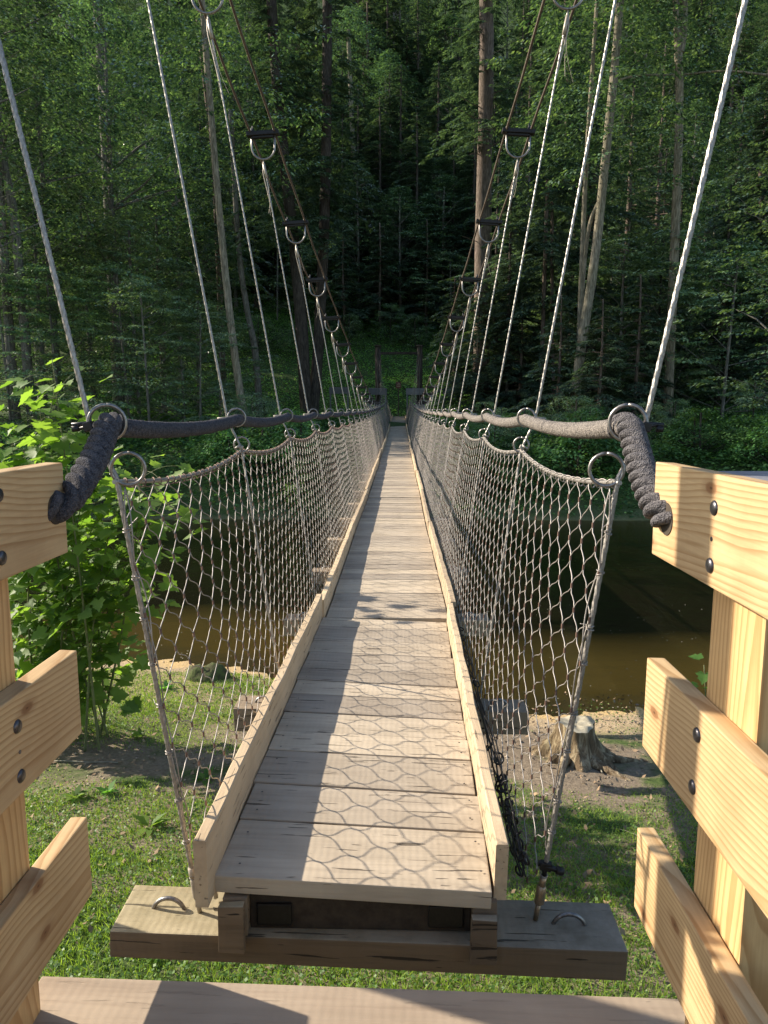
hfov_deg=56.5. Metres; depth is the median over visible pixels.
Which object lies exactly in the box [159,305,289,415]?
understory tree
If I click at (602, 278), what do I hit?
understory tree
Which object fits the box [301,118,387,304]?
hemlock tree
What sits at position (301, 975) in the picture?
clover
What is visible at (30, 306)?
beech tree
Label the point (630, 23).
hemlock tree
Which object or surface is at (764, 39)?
hemlock tree
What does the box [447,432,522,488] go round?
shrub
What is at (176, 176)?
maple tree
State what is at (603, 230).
hemlock tree
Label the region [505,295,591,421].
young hemlock
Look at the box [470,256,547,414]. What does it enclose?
hemlock tree
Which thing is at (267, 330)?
shrub
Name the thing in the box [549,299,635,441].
young hemlock
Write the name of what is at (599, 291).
hemlock tree
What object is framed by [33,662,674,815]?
pebbles
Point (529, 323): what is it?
understory tree
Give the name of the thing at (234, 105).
hemlock tree
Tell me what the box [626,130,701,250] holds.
beech tree
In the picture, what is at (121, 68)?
beech tree
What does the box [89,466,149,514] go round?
shrub
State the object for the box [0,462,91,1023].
wooden railing
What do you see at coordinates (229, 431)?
shrub
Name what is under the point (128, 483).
safety net
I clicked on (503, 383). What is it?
young hemlock
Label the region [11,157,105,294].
beech tree
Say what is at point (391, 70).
beech tree
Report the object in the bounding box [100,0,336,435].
maple tree
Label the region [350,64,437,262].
hemlock tree
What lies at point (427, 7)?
beech tree
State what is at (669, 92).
beech tree
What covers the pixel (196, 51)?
beech tree
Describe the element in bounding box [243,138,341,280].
beech tree
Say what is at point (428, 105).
hemlock tree
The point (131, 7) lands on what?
maple tree
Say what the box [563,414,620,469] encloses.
shrub
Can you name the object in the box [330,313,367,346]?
shrub
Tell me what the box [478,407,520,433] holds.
shrub
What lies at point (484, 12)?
hemlock tree
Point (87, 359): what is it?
understory tree
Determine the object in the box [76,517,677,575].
water
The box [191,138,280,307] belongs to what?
beech tree
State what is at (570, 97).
beech tree
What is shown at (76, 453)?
shrub
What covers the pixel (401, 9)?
beech tree
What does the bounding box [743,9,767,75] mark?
hemlock tree
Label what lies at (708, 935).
wooden railing
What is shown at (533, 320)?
hemlock tree
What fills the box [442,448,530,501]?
shrub
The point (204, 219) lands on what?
beech tree
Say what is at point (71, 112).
beech tree
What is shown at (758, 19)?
beech tree
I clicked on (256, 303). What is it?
hemlock tree
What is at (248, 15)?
maple tree
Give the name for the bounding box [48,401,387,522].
handrail rope
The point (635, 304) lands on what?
understory tree
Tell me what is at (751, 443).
shrub
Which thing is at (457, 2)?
hemlock tree
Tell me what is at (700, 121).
beech tree
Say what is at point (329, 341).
clearing undergrowth
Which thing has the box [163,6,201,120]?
beech tree
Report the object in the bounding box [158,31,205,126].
beech tree
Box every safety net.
[109,404,390,879]
[406,403,625,882]
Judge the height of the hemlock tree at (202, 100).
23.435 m
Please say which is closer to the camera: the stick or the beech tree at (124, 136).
the stick
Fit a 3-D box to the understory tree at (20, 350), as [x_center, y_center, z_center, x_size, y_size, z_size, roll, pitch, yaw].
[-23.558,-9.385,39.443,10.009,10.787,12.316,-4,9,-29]
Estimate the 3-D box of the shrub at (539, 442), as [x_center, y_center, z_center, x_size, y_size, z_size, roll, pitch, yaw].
[7.794,-2.550,29.082,4.522,3.180,3.723,-1,8,-4]
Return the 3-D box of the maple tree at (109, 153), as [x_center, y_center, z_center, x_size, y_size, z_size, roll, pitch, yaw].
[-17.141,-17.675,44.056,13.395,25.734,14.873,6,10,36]
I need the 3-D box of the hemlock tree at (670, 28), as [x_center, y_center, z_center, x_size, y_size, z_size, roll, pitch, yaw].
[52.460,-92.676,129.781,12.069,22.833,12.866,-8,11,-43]
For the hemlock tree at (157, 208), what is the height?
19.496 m
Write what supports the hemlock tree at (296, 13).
on the ground at (644, 612)
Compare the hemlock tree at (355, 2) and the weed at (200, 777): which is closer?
the weed at (200, 777)
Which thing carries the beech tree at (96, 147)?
on the ground at (644, 612)
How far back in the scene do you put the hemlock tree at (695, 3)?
119.30 m
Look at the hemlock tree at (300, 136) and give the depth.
94.38 m
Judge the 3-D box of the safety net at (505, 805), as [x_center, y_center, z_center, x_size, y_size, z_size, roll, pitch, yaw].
[1.200,-3.487,28.406,0.352,2.211,52.925,0,8,1]
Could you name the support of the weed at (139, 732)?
on the ground at (644, 612)
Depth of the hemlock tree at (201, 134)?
53.18 m
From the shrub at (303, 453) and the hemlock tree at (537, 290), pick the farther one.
the hemlock tree at (537, 290)
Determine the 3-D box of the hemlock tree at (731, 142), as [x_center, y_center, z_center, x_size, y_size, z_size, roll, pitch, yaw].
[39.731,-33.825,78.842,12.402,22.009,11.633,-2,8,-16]
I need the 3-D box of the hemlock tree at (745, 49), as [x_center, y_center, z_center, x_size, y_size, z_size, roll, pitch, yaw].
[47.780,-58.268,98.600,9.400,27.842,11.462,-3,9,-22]
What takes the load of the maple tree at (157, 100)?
on the ground at (644, 612)
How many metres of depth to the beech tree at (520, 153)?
83.46 m
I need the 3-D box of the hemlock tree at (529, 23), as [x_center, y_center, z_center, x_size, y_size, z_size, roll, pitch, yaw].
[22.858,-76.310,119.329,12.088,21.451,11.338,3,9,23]
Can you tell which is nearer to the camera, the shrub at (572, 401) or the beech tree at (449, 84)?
the shrub at (572, 401)
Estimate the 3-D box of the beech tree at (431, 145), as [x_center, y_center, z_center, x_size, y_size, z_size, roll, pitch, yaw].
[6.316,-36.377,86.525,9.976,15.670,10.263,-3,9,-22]
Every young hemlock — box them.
[307,234,380,336]
[347,223,420,328]
[381,219,456,335]
[418,281,517,417]
[423,279,494,388]
[468,295,555,414]
[479,324,538,415]
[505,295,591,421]
[543,297,627,411]
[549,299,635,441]
[581,274,685,421]
[622,321,685,420]
[675,280,765,409]
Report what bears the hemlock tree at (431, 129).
on the ground at (644, 612)
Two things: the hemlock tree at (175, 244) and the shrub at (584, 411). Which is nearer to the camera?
the shrub at (584, 411)
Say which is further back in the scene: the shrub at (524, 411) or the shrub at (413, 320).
the shrub at (413, 320)
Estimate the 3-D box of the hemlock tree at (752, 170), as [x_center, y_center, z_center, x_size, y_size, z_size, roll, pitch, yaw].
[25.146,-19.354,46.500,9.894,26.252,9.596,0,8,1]
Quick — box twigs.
[47,712,681,902]
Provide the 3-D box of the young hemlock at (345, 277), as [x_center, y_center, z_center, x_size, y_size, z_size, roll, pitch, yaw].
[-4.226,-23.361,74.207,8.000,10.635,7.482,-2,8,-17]
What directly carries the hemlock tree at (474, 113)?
on the ground at (644, 612)
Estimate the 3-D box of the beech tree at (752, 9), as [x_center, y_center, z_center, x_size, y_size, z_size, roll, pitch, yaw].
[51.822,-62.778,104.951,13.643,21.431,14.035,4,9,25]
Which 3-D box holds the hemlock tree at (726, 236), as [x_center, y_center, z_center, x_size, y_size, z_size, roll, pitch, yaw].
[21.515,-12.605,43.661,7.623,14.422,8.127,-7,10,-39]
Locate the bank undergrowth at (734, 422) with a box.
[0,402,767,570]
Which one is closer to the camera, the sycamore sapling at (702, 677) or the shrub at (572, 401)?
the sycamore sapling at (702, 677)
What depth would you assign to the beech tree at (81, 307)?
66.70 m
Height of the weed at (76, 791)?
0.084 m
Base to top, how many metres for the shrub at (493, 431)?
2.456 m
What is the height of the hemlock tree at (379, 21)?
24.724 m
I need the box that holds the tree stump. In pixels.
[525,715,650,780]
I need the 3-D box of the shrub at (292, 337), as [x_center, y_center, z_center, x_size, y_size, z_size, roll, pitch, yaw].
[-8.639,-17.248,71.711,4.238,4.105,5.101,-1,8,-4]
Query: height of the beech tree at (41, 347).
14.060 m
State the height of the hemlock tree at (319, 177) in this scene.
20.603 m
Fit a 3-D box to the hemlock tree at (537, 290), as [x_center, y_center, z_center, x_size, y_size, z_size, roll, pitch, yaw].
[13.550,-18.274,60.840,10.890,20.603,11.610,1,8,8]
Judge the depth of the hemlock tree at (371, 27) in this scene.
108.86 m
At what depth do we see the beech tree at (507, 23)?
123.52 m
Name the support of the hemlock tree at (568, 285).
on the ground at (644, 612)
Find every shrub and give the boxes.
[0,422,15,443]
[0,429,37,463]
[2,446,71,471]
[23,411,58,431]
[47,399,90,435]
[49,434,126,469]
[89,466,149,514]
[184,416,248,462]
[184,430,250,465]
[185,431,274,483]
[192,433,237,463]
[206,426,315,478]
[211,403,258,444]
[219,392,288,443]
[237,314,286,351]
[243,406,331,460]
[246,396,288,431]
[247,421,341,478]
[271,459,350,516]
[277,320,312,353]
[282,436,353,483]
[296,433,361,477]
[299,420,335,443]
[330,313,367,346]
[366,303,418,340]
[390,316,435,348]
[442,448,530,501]
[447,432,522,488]
[461,413,523,461]
[463,401,503,434]
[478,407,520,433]
[489,417,533,451]
[499,410,544,441]
[501,458,560,499]
[521,410,624,475]
[531,418,623,486]
[533,396,593,439]
[542,394,604,441]
[550,405,618,451]
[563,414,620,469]
[605,442,628,474]
[634,402,678,447]
[650,398,697,437]
[655,406,743,455]
[657,406,755,460]
[716,425,767,467]
[718,419,767,470]
[724,379,767,428]
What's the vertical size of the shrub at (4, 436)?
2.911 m
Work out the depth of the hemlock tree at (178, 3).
125.61 m
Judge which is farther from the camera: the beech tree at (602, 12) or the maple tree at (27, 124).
the beech tree at (602, 12)
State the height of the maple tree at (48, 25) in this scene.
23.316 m
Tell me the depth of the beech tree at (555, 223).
78.49 m
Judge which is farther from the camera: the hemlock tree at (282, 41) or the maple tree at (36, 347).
the hemlock tree at (282, 41)
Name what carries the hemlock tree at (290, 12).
on the ground at (644, 612)
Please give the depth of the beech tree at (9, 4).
109.59 m
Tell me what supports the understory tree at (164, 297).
on the ground at (644, 612)
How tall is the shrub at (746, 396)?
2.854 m
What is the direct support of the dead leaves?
on the ground at (644, 612)
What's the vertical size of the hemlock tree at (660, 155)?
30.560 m
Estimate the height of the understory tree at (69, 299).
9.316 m
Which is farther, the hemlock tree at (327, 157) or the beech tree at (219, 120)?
the beech tree at (219, 120)
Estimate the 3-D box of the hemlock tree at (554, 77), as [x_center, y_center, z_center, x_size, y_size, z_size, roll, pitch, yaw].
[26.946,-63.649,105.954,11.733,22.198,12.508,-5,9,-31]
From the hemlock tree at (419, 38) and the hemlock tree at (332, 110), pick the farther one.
the hemlock tree at (419, 38)
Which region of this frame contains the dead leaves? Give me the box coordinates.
[28,681,695,968]
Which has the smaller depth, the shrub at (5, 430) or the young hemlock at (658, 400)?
the shrub at (5, 430)
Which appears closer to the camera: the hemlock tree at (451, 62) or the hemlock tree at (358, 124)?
the hemlock tree at (358, 124)
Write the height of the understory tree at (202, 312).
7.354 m
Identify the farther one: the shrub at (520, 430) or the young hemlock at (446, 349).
the young hemlock at (446, 349)
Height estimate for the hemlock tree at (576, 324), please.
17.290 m
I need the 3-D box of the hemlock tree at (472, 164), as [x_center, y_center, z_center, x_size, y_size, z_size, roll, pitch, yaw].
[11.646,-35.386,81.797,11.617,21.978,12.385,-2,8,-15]
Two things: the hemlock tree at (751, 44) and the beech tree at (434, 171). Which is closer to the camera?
the beech tree at (434, 171)
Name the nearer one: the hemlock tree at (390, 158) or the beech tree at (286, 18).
the hemlock tree at (390, 158)
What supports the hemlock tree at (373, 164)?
on the ground at (644, 612)
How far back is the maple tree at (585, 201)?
38.08 m
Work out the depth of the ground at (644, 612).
17.23 m
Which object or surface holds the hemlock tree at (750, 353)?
on the ground at (644, 612)
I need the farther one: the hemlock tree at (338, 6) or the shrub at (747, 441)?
the hemlock tree at (338, 6)
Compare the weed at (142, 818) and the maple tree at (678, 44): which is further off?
the maple tree at (678, 44)
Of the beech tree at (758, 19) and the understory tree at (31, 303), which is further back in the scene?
the beech tree at (758, 19)
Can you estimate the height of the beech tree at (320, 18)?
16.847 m
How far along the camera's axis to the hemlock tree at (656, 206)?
54.46 m
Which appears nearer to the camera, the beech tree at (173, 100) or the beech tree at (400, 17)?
the beech tree at (173, 100)
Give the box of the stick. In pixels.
[54,760,117,762]
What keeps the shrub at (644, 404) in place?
on the ground at (644, 612)
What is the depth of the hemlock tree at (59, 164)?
80.87 m
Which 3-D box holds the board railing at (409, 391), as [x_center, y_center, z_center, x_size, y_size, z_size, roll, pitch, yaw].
[2.407,-8.152,54.886,1.449,2.673,0.305,0,8,1]
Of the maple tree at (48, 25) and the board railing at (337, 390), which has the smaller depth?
the board railing at (337, 390)
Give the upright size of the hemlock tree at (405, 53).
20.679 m
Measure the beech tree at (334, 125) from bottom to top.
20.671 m
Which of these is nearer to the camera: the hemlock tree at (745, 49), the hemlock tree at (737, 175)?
the hemlock tree at (737, 175)
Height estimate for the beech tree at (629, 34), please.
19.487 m
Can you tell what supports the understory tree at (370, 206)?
on the ground at (644, 612)
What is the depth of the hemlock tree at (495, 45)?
116.59 m
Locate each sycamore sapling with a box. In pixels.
[0,356,208,751]
[687,653,707,695]
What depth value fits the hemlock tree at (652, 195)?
62.41 m
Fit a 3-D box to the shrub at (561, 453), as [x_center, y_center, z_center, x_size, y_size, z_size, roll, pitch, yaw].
[7.878,-2.061,28.386,3.838,3.277,4.661,6,10,35]
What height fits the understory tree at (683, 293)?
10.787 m
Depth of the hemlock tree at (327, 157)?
47.51 m
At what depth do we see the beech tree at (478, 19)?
133.81 m
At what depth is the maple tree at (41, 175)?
41.71 m
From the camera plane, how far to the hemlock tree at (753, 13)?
133.73 m
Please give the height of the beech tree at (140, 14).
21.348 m
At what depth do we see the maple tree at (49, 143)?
56.72 m
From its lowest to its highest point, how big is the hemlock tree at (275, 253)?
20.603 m
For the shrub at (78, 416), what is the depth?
34.28 m
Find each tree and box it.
[0,0,43,57]
[0,0,122,283]
[0,0,132,432]
[0,0,133,429]
[0,20,144,409]
[0,41,96,288]
[0,148,85,349]
[0,163,100,371]
[0,184,120,417]
[0,237,112,411]
[0,262,166,431]
[0,267,110,434]
[0,287,63,411]
[1,54,100,398]
[1,175,76,352]
[3,0,101,407]
[8,0,249,411]
[8,261,234,421]
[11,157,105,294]
[11,170,160,410]
[14,0,54,28]
[14,33,98,164]
[19,208,235,419]
[26,0,85,124]
[29,0,195,410]
[29,213,130,374]
[38,115,85,265]
[43,0,93,65]
[43,52,155,204]
[44,161,185,401]
[46,76,141,230]
[49,0,149,118]
[58,144,151,292]
[64,276,235,439]
[70,92,211,355]
[81,184,194,380]
[85,256,263,412]
[89,28,142,156]
[95,172,242,411]
[97,87,152,191]
[97,120,263,389]
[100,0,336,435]
[106,287,252,421]
[108,5,204,215]
[109,20,193,140]
[111,299,275,435]
[112,0,176,60]
[125,206,270,412]
[126,129,208,286]
[136,64,206,199]
[141,0,195,129]
[150,0,273,416]
[152,159,212,325]
[153,0,313,412]
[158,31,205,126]
[159,90,264,301]
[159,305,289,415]
[163,0,197,72]
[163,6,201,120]
[164,71,250,244]
[176,4,241,108]
[190,79,252,190]
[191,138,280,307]
[193,81,271,265]
[198,0,249,91]
[207,0,286,111]
[209,102,304,308]
[210,8,266,142]
[215,0,284,40]
[216,39,295,169]
[219,0,349,412]
[229,217,334,320]
[230,139,303,299]
[231,114,315,296]
[241,0,313,255]
[241,2,300,104]
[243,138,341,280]
[247,59,300,173]
[258,4,297,47]
[265,0,384,412]
[278,224,374,315]
[279,121,377,305]
[282,0,316,93]
[283,6,320,115]
[288,0,322,71]
[292,100,318,227]
[294,98,365,274]
[295,35,346,143]
[297,56,354,231]
[301,11,359,90]
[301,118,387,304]
[303,88,389,282]
[305,2,393,255]
[305,188,440,302]
[308,23,375,153]
[313,59,372,235]
[313,159,398,308]
[315,1,343,80]
[319,5,342,82]
[331,97,432,302]
[333,60,388,233]
[334,0,379,82]
[334,0,399,135]
[338,0,393,133]
[347,60,430,177]
[347,73,431,251]
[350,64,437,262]
[351,1,409,66]
[353,185,435,323]
[356,125,422,287]
[356,211,448,314]
[359,0,413,122]
[359,32,398,94]
[361,0,424,76]
[361,1,412,65]
[361,112,470,319]
[362,0,444,62]
[367,48,426,166]
[384,0,448,157]
[387,0,450,129]
[387,29,434,160]
[395,64,492,272]
[398,156,472,307]
[401,174,475,325]
[403,0,460,68]
[404,250,474,333]
[406,62,470,219]
[406,140,475,250]
[407,130,475,300]
[413,0,478,141]
[415,14,478,134]
[418,75,477,181]
[419,0,531,414]
[421,120,517,325]
[429,33,478,174]
[434,158,539,391]
[441,0,479,63]
[442,171,570,420]
[444,104,524,277]
[444,110,504,255]
[449,0,511,52]
[464,28,513,123]
[466,3,614,413]
[467,175,527,328]
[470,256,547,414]
[472,12,625,413]
[475,0,540,97]
[485,0,707,342]
[492,92,521,215]
[492,116,576,265]
[493,53,542,166]
[496,0,542,137]
[496,0,547,111]
[496,300,618,409]
[499,0,551,66]
[499,38,560,240]
[500,167,607,412]
[514,0,731,408]
[514,27,656,401]
[520,4,594,143]
[525,183,616,413]
[528,175,598,351]
[529,225,721,407]
[530,183,586,288]
[530,214,600,379]
[536,0,590,120]
[539,107,585,243]
[540,0,602,161]
[541,0,580,39]
[544,0,602,62]
[544,258,717,412]
[546,251,699,398]
[548,58,602,178]
[558,51,685,380]
[559,160,617,349]
[565,0,767,424]
[565,218,767,409]
[570,6,604,84]
[575,50,649,165]
[576,0,632,55]
[579,11,641,155]
[581,50,670,197]
[594,23,692,143]
[595,7,664,138]
[597,0,669,49]
[598,140,679,385]
[603,145,649,328]
[608,235,713,419]
[610,186,726,405]
[611,42,708,331]
[612,0,645,49]
[615,235,767,419]
[619,0,696,104]
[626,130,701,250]
[627,278,738,407]
[634,152,701,339]
[635,63,699,167]
[642,31,720,217]
[642,179,765,353]
[643,1,711,54]
[643,42,711,144]
[647,98,733,252]
[652,16,721,113]
[652,204,759,363]
[672,139,767,409]
[675,184,767,416]
[676,40,767,406]
[677,156,767,399]
[682,183,737,299]
[683,96,766,269]
[683,148,757,342]
[685,0,729,86]
[685,22,767,412]
[686,0,734,46]
[690,261,767,404]
[691,0,764,182]
[692,0,767,155]
[704,0,767,112]
[705,239,767,397]
[716,83,766,218]
[717,0,767,62]
[727,0,767,36]
[742,65,767,212]
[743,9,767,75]
[743,87,767,288]
[744,0,767,41]
[745,3,767,98]
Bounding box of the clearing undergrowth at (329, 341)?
[96,250,708,423]
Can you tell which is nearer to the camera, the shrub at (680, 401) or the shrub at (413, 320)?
the shrub at (680, 401)
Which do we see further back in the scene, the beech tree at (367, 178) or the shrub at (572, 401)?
the beech tree at (367, 178)
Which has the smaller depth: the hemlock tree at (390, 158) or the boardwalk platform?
the boardwalk platform
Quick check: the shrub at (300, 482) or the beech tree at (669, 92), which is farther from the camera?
the beech tree at (669, 92)
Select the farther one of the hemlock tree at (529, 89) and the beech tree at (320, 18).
the beech tree at (320, 18)
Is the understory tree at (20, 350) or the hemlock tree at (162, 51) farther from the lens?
the hemlock tree at (162, 51)
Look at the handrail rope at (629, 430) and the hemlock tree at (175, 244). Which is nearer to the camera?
the handrail rope at (629, 430)
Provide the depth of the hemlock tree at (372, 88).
91.24 m
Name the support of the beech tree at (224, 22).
on the ground at (644, 612)
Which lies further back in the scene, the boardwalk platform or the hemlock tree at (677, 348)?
the hemlock tree at (677, 348)
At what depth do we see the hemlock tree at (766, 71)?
81.84 m
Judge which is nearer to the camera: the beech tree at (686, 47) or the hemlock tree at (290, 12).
the beech tree at (686, 47)
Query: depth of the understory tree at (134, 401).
40.04 m
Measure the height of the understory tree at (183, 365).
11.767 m
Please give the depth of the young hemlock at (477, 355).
50.51 m
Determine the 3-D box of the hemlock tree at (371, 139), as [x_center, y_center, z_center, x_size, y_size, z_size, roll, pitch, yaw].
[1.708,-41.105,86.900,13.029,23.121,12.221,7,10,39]
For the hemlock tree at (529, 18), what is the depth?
128.71 m
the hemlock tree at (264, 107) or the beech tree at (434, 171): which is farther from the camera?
the hemlock tree at (264, 107)
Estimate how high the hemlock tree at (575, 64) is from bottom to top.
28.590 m
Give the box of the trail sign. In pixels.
[396,382,400,415]
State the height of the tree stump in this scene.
0.530 m
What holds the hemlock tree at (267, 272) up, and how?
on the ground at (644, 612)
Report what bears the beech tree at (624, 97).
on the ground at (644, 612)
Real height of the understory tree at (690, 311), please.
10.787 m
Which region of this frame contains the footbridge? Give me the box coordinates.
[0,0,747,980]
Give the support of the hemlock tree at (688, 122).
on the ground at (644, 612)
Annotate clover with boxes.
[24,667,697,998]
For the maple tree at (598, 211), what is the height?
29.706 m
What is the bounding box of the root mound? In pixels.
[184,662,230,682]
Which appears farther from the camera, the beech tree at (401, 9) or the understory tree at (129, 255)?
the beech tree at (401, 9)
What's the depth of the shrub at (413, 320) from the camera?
73.04 m
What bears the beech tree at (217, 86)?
on the ground at (644, 612)
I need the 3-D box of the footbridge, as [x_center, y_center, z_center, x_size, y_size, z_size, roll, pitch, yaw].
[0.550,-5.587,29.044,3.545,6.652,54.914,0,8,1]
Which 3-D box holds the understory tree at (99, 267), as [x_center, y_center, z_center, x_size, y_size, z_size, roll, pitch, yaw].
[-13.503,-8.174,37.928,11.196,9.806,9.099,-1,8,-9]
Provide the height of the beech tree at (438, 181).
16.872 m
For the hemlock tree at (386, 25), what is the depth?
114.02 m
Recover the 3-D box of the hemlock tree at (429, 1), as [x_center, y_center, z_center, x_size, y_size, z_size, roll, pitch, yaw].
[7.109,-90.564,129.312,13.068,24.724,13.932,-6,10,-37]
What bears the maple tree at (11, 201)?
on the ground at (644, 612)
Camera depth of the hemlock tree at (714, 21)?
132.13 m
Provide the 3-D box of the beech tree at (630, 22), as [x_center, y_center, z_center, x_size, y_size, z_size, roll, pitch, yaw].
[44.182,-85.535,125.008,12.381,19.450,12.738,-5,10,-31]
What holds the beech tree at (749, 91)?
on the ground at (644, 612)
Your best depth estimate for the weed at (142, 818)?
6.14 m
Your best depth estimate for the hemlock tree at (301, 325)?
47.04 m
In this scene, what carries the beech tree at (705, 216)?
on the ground at (644, 612)
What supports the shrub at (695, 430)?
on the ground at (644, 612)
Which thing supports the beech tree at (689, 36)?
on the ground at (644, 612)
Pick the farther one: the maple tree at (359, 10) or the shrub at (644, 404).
the maple tree at (359, 10)
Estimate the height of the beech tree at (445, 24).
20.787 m
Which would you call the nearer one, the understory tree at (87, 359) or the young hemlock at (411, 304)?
the understory tree at (87, 359)
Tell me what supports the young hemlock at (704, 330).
on the ground at (644, 612)
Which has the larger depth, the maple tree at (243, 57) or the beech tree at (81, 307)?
the maple tree at (243, 57)
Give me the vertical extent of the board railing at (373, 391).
2.675 m
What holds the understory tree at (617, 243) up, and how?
on the ground at (644, 612)
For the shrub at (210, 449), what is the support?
on the ground at (644, 612)
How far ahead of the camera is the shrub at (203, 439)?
29.49 m
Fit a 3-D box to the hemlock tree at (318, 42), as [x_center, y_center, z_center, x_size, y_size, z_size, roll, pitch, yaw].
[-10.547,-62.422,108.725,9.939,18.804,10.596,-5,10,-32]
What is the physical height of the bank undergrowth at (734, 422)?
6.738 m
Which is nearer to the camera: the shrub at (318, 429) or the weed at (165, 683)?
the weed at (165, 683)
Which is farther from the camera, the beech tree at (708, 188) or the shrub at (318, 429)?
the beech tree at (708, 188)
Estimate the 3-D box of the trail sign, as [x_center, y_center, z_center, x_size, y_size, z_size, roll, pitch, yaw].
[1.189,-9.051,58.835,0.420,3.275,0.119,0,8,1]
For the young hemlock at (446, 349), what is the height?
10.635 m
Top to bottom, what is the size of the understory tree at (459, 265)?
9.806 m
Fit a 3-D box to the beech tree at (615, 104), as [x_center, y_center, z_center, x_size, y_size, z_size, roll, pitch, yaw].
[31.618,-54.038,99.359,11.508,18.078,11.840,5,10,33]
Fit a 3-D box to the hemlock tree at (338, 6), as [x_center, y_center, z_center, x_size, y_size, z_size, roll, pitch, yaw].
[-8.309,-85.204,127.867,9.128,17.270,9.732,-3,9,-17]
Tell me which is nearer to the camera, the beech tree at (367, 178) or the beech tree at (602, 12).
the beech tree at (367, 178)
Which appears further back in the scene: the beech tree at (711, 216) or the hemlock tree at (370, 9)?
the hemlock tree at (370, 9)
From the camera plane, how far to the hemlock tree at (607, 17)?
103.40 m
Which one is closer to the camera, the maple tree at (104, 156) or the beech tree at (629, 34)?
the maple tree at (104, 156)
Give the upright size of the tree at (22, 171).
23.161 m
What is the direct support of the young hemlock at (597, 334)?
on the ground at (644, 612)
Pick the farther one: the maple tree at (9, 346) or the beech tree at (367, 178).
the beech tree at (367, 178)
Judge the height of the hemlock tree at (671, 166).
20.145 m
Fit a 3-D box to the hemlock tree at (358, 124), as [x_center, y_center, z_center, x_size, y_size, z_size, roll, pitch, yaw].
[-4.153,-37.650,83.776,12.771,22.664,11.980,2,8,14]
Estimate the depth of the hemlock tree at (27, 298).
68.42 m
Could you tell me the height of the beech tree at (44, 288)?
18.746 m
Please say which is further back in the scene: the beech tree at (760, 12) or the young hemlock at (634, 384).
the beech tree at (760, 12)
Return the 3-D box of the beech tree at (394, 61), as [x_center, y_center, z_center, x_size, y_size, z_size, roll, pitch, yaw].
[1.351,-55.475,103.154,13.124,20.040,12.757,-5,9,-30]
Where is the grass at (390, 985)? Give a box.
[24,669,697,998]
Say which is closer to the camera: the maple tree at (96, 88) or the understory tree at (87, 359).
the understory tree at (87, 359)
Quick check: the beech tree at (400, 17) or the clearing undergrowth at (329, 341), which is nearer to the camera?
the clearing undergrowth at (329, 341)
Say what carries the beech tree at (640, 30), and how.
on the ground at (644, 612)
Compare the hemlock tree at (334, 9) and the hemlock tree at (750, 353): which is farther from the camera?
the hemlock tree at (334, 9)
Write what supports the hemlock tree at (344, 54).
on the ground at (644, 612)
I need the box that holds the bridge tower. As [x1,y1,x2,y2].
[369,345,428,417]
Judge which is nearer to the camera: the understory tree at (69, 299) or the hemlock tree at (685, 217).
the understory tree at (69, 299)
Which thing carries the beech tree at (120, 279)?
on the ground at (644, 612)
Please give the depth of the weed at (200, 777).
7.32 m
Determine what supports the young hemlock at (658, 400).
on the ground at (644, 612)
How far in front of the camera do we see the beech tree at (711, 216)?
74.04 m
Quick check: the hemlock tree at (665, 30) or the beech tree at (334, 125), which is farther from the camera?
the hemlock tree at (665, 30)
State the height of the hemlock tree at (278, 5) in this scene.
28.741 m
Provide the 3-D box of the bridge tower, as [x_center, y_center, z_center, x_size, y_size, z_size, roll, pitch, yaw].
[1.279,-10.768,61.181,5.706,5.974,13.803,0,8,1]
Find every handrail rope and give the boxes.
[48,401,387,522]
[409,400,672,527]
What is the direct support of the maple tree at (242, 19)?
on the ground at (644, 612)
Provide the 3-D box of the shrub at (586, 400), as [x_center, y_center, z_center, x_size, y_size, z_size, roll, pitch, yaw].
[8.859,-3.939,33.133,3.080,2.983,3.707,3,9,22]
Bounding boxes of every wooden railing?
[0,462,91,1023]
[634,462,767,1023]
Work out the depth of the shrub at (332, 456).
29.11 m
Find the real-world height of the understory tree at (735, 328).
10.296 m
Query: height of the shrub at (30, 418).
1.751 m
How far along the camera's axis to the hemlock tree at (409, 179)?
78.36 m
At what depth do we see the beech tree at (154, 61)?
102.76 m
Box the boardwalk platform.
[33,976,684,1023]
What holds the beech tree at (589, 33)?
on the ground at (644, 612)
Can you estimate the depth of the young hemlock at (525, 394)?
48.45 m
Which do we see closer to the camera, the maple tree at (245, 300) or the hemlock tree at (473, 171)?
the maple tree at (245, 300)
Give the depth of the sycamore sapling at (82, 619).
7.46 m
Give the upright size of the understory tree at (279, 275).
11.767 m
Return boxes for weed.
[59,783,92,803]
[95,779,118,795]
[130,727,147,739]
[131,812,171,837]
[159,679,173,689]
[191,764,215,785]
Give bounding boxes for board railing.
[329,387,348,410]
[368,388,386,413]
[406,388,424,417]
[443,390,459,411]
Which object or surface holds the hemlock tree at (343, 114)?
on the ground at (644, 612)
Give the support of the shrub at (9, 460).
on the ground at (644, 612)
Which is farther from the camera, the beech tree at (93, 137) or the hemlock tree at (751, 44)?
the hemlock tree at (751, 44)
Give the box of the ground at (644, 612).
[0,0,767,998]
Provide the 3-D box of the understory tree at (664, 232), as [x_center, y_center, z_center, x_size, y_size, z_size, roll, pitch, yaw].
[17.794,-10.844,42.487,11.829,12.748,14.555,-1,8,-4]
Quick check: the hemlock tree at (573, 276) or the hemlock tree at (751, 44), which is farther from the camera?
the hemlock tree at (751, 44)
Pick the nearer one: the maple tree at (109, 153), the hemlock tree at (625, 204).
the maple tree at (109, 153)
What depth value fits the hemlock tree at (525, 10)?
109.03 m
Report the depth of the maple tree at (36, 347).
58.18 m
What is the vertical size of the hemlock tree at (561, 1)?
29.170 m
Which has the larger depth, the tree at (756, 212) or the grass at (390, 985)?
the tree at (756, 212)
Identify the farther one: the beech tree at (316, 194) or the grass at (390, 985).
the beech tree at (316, 194)

